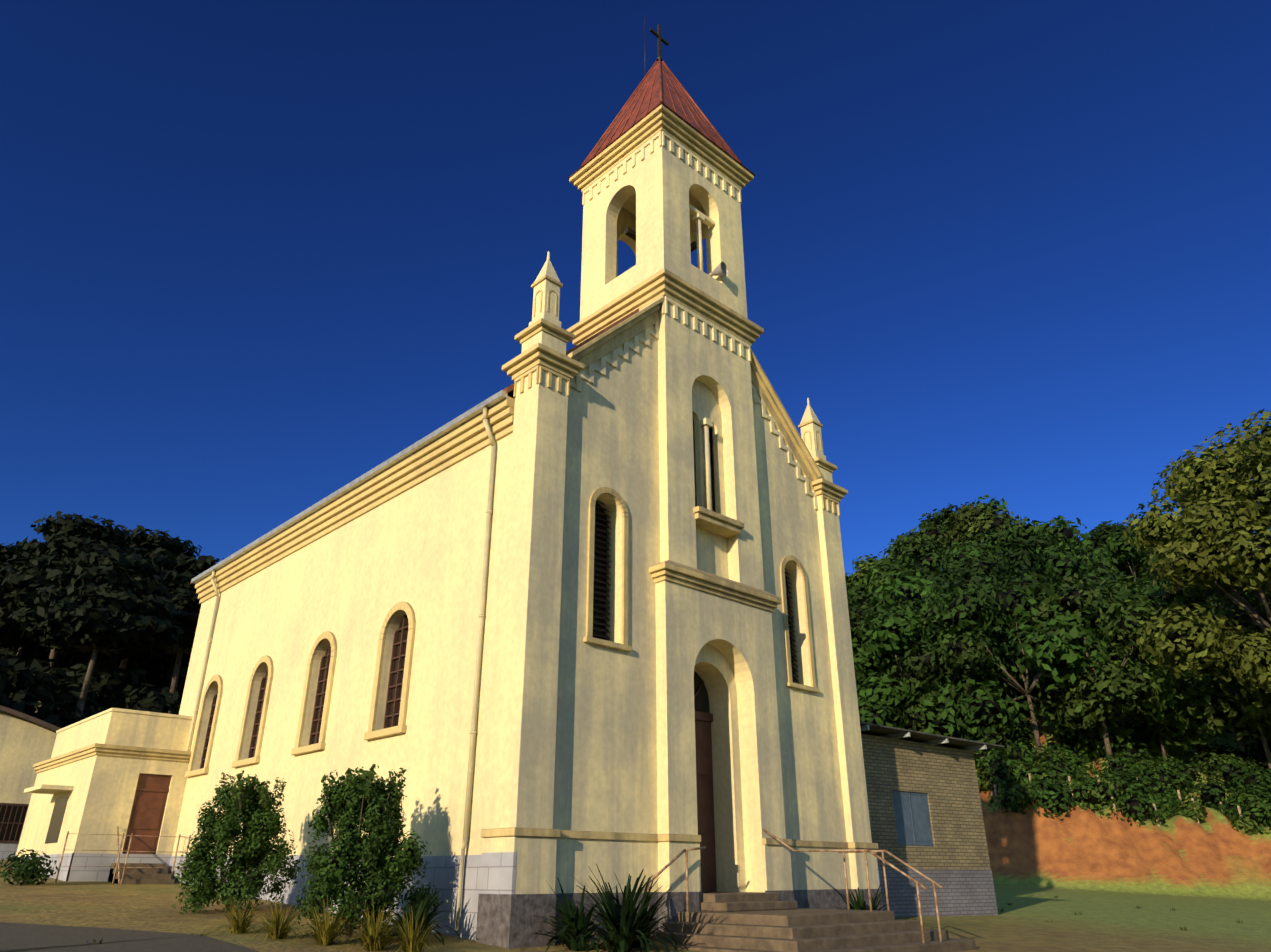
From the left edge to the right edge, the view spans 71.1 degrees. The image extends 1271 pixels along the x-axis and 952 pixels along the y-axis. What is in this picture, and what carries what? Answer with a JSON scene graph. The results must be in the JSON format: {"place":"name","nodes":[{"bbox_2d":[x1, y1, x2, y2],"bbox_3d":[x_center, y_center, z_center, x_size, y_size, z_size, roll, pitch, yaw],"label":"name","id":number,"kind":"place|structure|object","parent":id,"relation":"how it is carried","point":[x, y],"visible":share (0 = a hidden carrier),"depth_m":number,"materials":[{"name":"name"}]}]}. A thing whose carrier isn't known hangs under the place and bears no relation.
{"place":"outdoors","nodes":[
{"label":"outdoors","id":0,"kind":"place"},
{"bbox_2d":[0,922,257,951],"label":"asphalt path","id":1,"kind":"structure","parent":0,"point":[18,937],"depth_m":11.76,"materials":[{"name":"grey asphalt"}]},
{"bbox_2d":[172,433,512,856],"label":"nave wall","id":2,"kind":"structure","parent":0,"point":[419,548],"depth_m":18.59,"materials":[{"name":"beige paint"}]},
{"bbox_2d":[0,668,1270,951],"bbox_3d":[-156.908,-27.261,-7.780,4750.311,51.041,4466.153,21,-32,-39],"label":"ground","id":3,"kind":"structure","parent":0,"point":[1208,878],"depth_m":31.32,"materials":[{"name":"green plant"}]},
{"bbox_2d":[0,712,56,803],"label":"building wall","id":4,"kind":"structure","parent":3,"relation":"on","point":[25,746],"depth_m":30.87,"materials":[{"name":"beige paint"}]},
{"bbox_2d":[0,843,18,859],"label":"wall base","id":5,"kind":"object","parent":4,"relation":"attached to","point":[6,849],"depth_m":29.86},
{"bbox_2d":[0,805,27,840],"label":"window grille","id":6,"kind":"object","parent":4,"relation":"in","point":[10,825],"visible":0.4,"depth_m":30.16,"materials":[{"name":"black metal"}]},
{"bbox_2d":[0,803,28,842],"bbox_3d":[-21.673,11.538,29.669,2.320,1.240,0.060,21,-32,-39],"label":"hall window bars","id":7,"kind":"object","parent":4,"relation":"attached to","point":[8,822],"visible":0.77,"depth_m":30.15,"materials":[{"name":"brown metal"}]},
{"bbox_2d":[0,705,61,733],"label":"hall roof","id":8,"kind":"structure","parent":4,"relation":"on","point":[30,719],"depth_m":31.17,"materials":[{"name":"grey"}]},
{"bbox_2d":[16,755,188,856],"bbox_3d":[-15.150,10.064,24.926,2.325,3.610,6.200,21,-32,-39],"label":"annex","id":9,"kind":"object","parent":3,"relation":"on","point":[101,794],"visible":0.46,"depth_m":23.22,"materials":[{"name":"beige paint"}]},
{"bbox_2d":[45,796,68,843],"bbox_3d":[-15.536,9.242,23.905,0.025,1.150,1.300,21,-32,-39],"label":"annex window","id":10,"kind":"structure","parent":9,"relation":"in","point":[56,820],"depth_m":23.88,"materials":[{"name":"grey glass"}]},
{"bbox_2d":[19,853,171,880],"bbox_3d":[-15.150,11.120,24.434,2.345,1.280,6.220,21,-32,-39],"label":"wall base","id":11,"kind":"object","parent":9,"relation":"attached to","point":[84,873],"depth_m":22.22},
{"bbox_2d":[24,708,192,793],"bbox_3d":[-15.611,8.161,25.717,3.075,2.050,5.710,21,-32,-39],"label":"parapet","id":12,"kind":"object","parent":9,"relation":"on","point":[125,727],"visible":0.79,"depth_m":24.48,"materials":[{"name":"paint"}]},
{"bbox_2d":[33,743,191,772],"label":"cornice","id":13,"kind":"structure","parent":9,"relation":"attached to","point":[108,750],"depth_m":23.76,"materials":[{"name":"beige paint"}]},
{"bbox_2d":[122,773,171,853],"bbox_3d":[-12.813,8.953,23.302,0.830,2.180,0.090,21,-32,-39],"label":"annex door","id":14,"kind":"structure","parent":9,"relation":"in","point":[148,809],"depth_m":23.34,"materials":[{"name":"brown wood"}]},
{"bbox_2d":[0,510,223,727],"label":"trees","id":15,"kind":"object","parent":3,"relation":"on","point":[50,691],"depth_m":61.20,"materials":[{"name":"green plant"}]},
{"bbox_2d":[54,826,190,885],"bbox_3d":[-12.666,9.343,21.822,2.738,1.472,1.681,21,-32,-39],"label":"railing","id":16,"kind":"object","parent":3,"relation":"on","point":[118,859],"visible":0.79,"depth_m":21.38,"materials":[{"name":"brown metal"}]},
{"bbox_2d":[108,863,174,883],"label":"steps","id":17,"kind":"structure","parent":3,"relation":"on","point":[147,876],"depth_m":22.16,"materials":[{"name":"concrete"}]},
{"bbox_2d":[0,764,439,937],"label":"wall shrubs","id":18,"kind":"object","parent":3,"relation":"on","point":[377,873],"depth_m":14.19,"materials":[{"name":"green plant"}]},
{"bbox_2d":[201,785,420,908],"bbox_3d":[-5.720,6.325,15.166,1.735,2.118,5.714,21,-32,-39],"label":"shrub foliage","id":19,"kind":"object","parent":3,"relation":"on","point":[385,887],"visible":0.15,"depth_m":13.62,"materials":[{"name":"green plant"}]},
{"bbox_2d":[87,864,1242,951],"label":"strap leaf plants","id":20,"kind":"object","parent":3,"relation":"on","point":[628,927],"visible":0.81,"depth_m":12.78,"materials":[{"name":"green plant"}]},
{"bbox_2d":[476,889,882,948],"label":"stone plinth","id":21,"kind":"structure","parent":3,"relation":"on","point":[509,921],"depth_m":13.09,"materials":[{"name":"grey stone"}]},
{"bbox_2d":[553,324,846,841],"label":"facade wall","id":22,"kind":"structure","parent":3,"relation":"on","point":[605,780],"depth_m":17.53,"materials":[{"name":"beige paint"}]},
{"bbox_2d":[533,289,821,450],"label":"pinnacle niches","id":23,"kind":"object","parent":22,"relation":"attached to","point":[538,291],"visible":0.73,"depth_m":17.87,"materials":[{"name":"beige paint"}]},
{"bbox_2d":[480,275,877,848],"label":"pilaster molding","id":24,"kind":"structure","parent":22,"relation":"attached to","point":[538,358],"depth_m":17.09,"materials":[{"name":"beige paint"}]},
{"bbox_2d":[482,251,878,893],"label":"corner pilasters","id":25,"kind":"object","parent":22,"relation":"attached to","point":[524,745],"visible":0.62,"depth_m":15.54,"materials":[{"name":"paint"}]},
{"bbox_2d":[479,852,879,893],"bbox_3d":[1.445,7.348,16.441,9.780,0.570,0.825,21,-32,-39],"label":"wall base panel","id":26,"kind":"object","parent":25,"relation":"attached to","point":[498,873],"visible":0.64,"depth_m":13.34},
{"bbox_2d":[568,321,817,509],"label":"gable corbels","id":27,"kind":"object","parent":22,"relation":"attached to","point":[601,369],"visible":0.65,"depth_m":19.48,"materials":[{"name":"paint"}]},
{"bbox_2d":[566,296,821,492],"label":"gable cornice","id":28,"kind":"structure","parent":22,"relation":"attached to","point":[607,342],"depth_m":22.01,"materials":[{"name":"beige paint"}]},
{"bbox_2d":[593,500,798,682],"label":"window louvers","id":29,"kind":"object","parent":22,"relation":"in","point":[600,600],"visible":0.38,"depth_m":17.13,"materials":[{"name":"brown wood"}]},
{"bbox_2d":[583,487,818,692],"bbox_3d":[1.604,2.470,18.456,6.900,3.119,0.090,21,-32,-39],"label":"window surround","id":30,"kind":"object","parent":22,"relation":"attached to","point":[591,639],"depth_m":17.06,"materials":[{"name":"beige paint"}]},
{"bbox_2d":[555,838,851,892],"bbox_3d":[1.584,7.196,16.348,8.230,0.810,0.070,21,-32,-39],"label":"wall base panel","id":31,"kind":"object","parent":22,"relation":"attached to","point":[622,860],"visible":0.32,"depth_m":14.82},
{"bbox_2d":[559,830,847,847],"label":"wall molding","id":32,"kind":"structure","parent":22,"relation":"attached to","point":[572,834],"depth_m":14.99,"materials":[{"name":"beige paint"}]},
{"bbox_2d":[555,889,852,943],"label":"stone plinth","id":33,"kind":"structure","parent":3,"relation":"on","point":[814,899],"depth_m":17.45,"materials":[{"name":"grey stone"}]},
{"bbox_2d":[655,580,785,891],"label":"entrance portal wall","id":34,"kind":"structure","parent":3,"relation":"on","point":[722,648],"depth_m":17.47,"materials":[{"name":"paint"}]},
{"bbox_2d":[567,104,781,611],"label":"tower cornices","id":35,"kind":"object","parent":34,"relation":"on","point":[665,282],"visible":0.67,"depth_m":21.38,"materials":[{"name":"beige paint"}]},
{"bbox_2d":[624,227,696,251],"bbox_3d":[0.704,-5.635,23.143,1.995,0.550,1.848,0,-24,-1],"label":"bell frame","id":36,"kind":"object","parent":35,"relation":"attached to","point":[630,232],"visible":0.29,"depth_m":22.41,"materials":[{"name":"brown wood"}]},
{"bbox_2d":[708,261,728,276],"bbox_3d":[2.034,-5.023,22.006,0.374,0.380,0.513,21,-32,-39],"label":"loudspeaker","id":37,"kind":"object","parent":35,"relation":"attached to","point":[721,269],"visible":0.81,"depth_m":21.94,"materials":[{"name":"grey metal"}]},
{"bbox_2d":[694,671,709,712],"bbox_3d":[1.042,4.311,18.271,1.360,0.990,0.020,21,-32,-39],"label":"window","id":38,"kind":"structure","parent":34,"relation":"attached to","point":[701,701],"depth_m":18.48,"materials":[{"name":"black glass"}]},
{"bbox_2d":[694,680,716,891],"bbox_3d":[1.063,5.857,17.551,1.380,4.260,0.140,21,-32,-39],"label":"church door","id":39,"kind":"structure","parent":34,"relation":"attached to","point":[704,782],"depth_m":17.60,"materials":[{"name":"brown wood"}]},
{"bbox_2d":[658,300,763,590],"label":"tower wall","id":40,"kind":"structure","parent":34,"relation":"on","point":[700,376],"depth_m":19.75,"materials":[{"name":"paint"}]},
{"bbox_2d":[580,137,747,320],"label":"bell tower","id":41,"kind":"structure","parent":40,"relation":"on","point":[649,198],"depth_m":22.38,"materials":[{"name":"beige paint"}]},
{"bbox_2d":[568,58,754,178],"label":"tower roof","id":42,"kind":"structure","parent":41,"relation":"on","point":[659,84],"depth_m":24.31,"materials":[{"name":"red tile"}]},
{"bbox_2d":[645,24,668,74],"bbox_3d":[0.633,-12.620,26.372,0.760,2.800,0.424,21,-32,-39],"label":"cross","id":43,"kind":"object","parent":42,"relation":"on","point":[657,34],"visible":0.79,"depth_m":26.37,"materials":[{"name":"black metal"}]},
{"bbox_2d":[582,131,750,362],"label":"trim","id":44,"kind":"structure","parent":41,"relation":"attached to","point":[662,135],"depth_m":22.29,"materials":[{"name":"beige paint"}]},
{"bbox_2d":[689,204,715,510],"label":"tower colonnettes","id":45,"kind":"object","parent":40,"relation":"in","point":[698,219],"visible":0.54,"depth_m":20.05,"materials":[{"name":"beige paint"}]},
{"bbox_2d":[693,420,712,510],"bbox_3d":[1.298,-0.216,20.018,1.200,3.000,0.020,21,-32,-39],"label":"dark lancet","id":46,"kind":"object","parent":40,"relation":"attached to","point":[695,464],"visible":0.07,"depth_m":20.20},
{"bbox_2d":[693,506,743,537],"bbox_3d":[1.685,0.999,19.026,1.460,0.250,0.460,21,-32,-39],"label":"window sill","id":47,"kind":"structure","parent":40,"relation":"attached to","point":[716,523],"depth_m":18.92,"materials":[{"name":"beige paint"}]},
{"bbox_2d":[658,841,792,891],"bbox_3d":[1.633,7.175,16.302,3.380,0.810,0.470,21,-32,-39],"label":"tower base","id":48,"kind":"object","parent":34,"relation":"attached to","point":[777,868],"visible":0.71,"depth_m":15.47,"materials":[{"name":"beige paint"}]},
{"bbox_2d":[658,834,792,845],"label":"wall molding","id":49,"kind":"structure","parent":34,"relation":"attached to","point":[694,838],"depth_m":15.56,"materials":[{"name":"beige paint"}]},
{"bbox_2d":[658,890,793,931],"bbox_3d":[1.636,8.108,15.878,3.400,1.280,0.480,21,-32,-39],"label":"wall base","id":50,"kind":"object","parent":3,"relation":"on","point":[674,902],"visible":0.28,"depth_m":15.01,"materials":[{"name":"grey stone"}]},
{"bbox_2d":[651,892,975,951],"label":"front steps","id":51,"kind":"structure","parent":3,"relation":"on","point":[747,922],"depth_m":13.98,"materials":[{"name":"concrete"}]},
{"bbox_2d":[642,828,942,942],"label":"step handrails","id":52,"kind":"object","parent":51,"relation":"on","point":[865,851],"visible":0.85,"depth_m":15.16,"materials":[{"name":"metal"}]},
{"bbox_2d":[861,733,990,869],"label":"shed walls","id":53,"kind":"structure","parent":3,"relation":"on","point":[944,779],"depth_m":23.12,"materials":[{"name":"beige brick"}]},
{"bbox_2d":[892,791,933,845],"bbox_3d":[7.016,8.712,22.633,1.430,1.290,0.070,16,-29,-31],"label":"window shutter","id":54,"kind":"object","parent":53,"relation":"attached to","point":[912,819],"visible":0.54,"depth_m":22.63,"materials":[{"name":"blue metal"}]},
{"bbox_2d":[860,725,986,750],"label":"rafter ends","id":55,"kind":"object","parent":53,"relation":"on","point":[929,742],"visible":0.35,"depth_m":23.59,"materials":[{"name":"white wood"}]},
{"bbox_2d":[860,722,1003,750],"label":"shed roof","id":56,"kind":"structure","parent":55,"relation":"on","point":[881,730],"depth_m":23.46,"materials":[{"name":"grey metal"}]},
{"bbox_2d":[879,869,997,916],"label":"lower wall","id":57,"kind":"structure","parent":3,"relation":"on","point":[966,892],"depth_m":22.25,"materials":[{"name":"grey brick"}]},
{"bbox_2d":[845,409,1270,834],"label":"hill forest","id":58,"kind":"object","parent":3,"relation":"on","point":[1237,490],"depth_m":65.22,"materials":[{"name":"green plant"}]},
{"bbox_2d":[990,767,1241,826],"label":"terrace fence posts","id":59,"kind":"object","parent":3,"relation":"on","point":[1154,804],"visible":0.02,"depth_m":57.49,"materials":[{"name":"grey concrete"}]},
{"bbox_3d":[-4.203,4.813,24.427,9.020,14.315,16.300,21,-32,-39],"label":"nave","id":60,"kind":"object","parent":3,"relation":"on","visible":0},
{"bbox_2d":[185,602,415,776],"bbox_3d":[-8.242,5.262,20.902,0.110,2.659,11.340,21,-32,-39],"label":"side window trim","id":61,"kind":"structure","parent":60,"relation":"attached to","point":[372,733],"depth_m":19.77,"materials":[{"name":"beige paint"}]},
{"bbox_2d":[200,615,407,768],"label":"window frames","id":62,"kind":"structure","parent":60,"relation":"attached to","point":[391,673],"depth_m":19.93,"materials":[{"name":"brown wood"}]},
{"bbox_2d":[202,617,408,767],"bbox_3d":[-8.038,5.356,21.075,0.020,2.350,10.900,21,-32,-39],"label":"side window glass","id":63,"kind":"object","parent":60,"relation":"attached to","point":[392,694],"visible":0.15,"depth_m":18.28,"materials":[{"name":"black glass"}]},
{"bbox_2d":[168,855,480,939],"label":"side plinth","id":64,"kind":"structure","parent":60,"relation":"attached to","point":[442,873],"depth_m":14.40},
{"bbox_2d":[186,407,495,930],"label":"downpipes","id":65,"kind":"object","parent":60,"relation":"attached to","point":[473,731],"visible":0.85,"depth_m":15.81,"materials":[{"name":"metal"}]},
{"bbox_2d":[195,396,514,603],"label":"cornice","id":66,"kind":"structure","parent":60,"relation":"attached to","point":[455,445],"depth_m":20.37,"materials":[{"name":"beige paint"}]},
{"bbox_2d":[191,390,507,583],"bbox_3d":[-8.108,0.854,22.294,0.140,0.120,16.270,21,-32,-39],"label":"gutter","id":67,"kind":"object","parent":66,"relation":"on","point":[476,410],"visible":0.86,"depth_m":20.33,"materials":[{"name":"metal"}]},
{"bbox_2d":[190,308,638,583],"bbox_3d":[-4.573,-0.021,26.673,10.070,5.175,16.700,21,-32,-39],"label":"roof edge","id":68,"kind":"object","parent":60,"relation":"on","point":[509,390],"depth_m":19.35,"materials":[{"name":"tile"}]},
{"bbox_2d":[0,0,1270,575],"label":"sky","id":69,"kind":"structure","parent":0,"point":[254,254],"materials":[{"name":"blue"}]}
]}

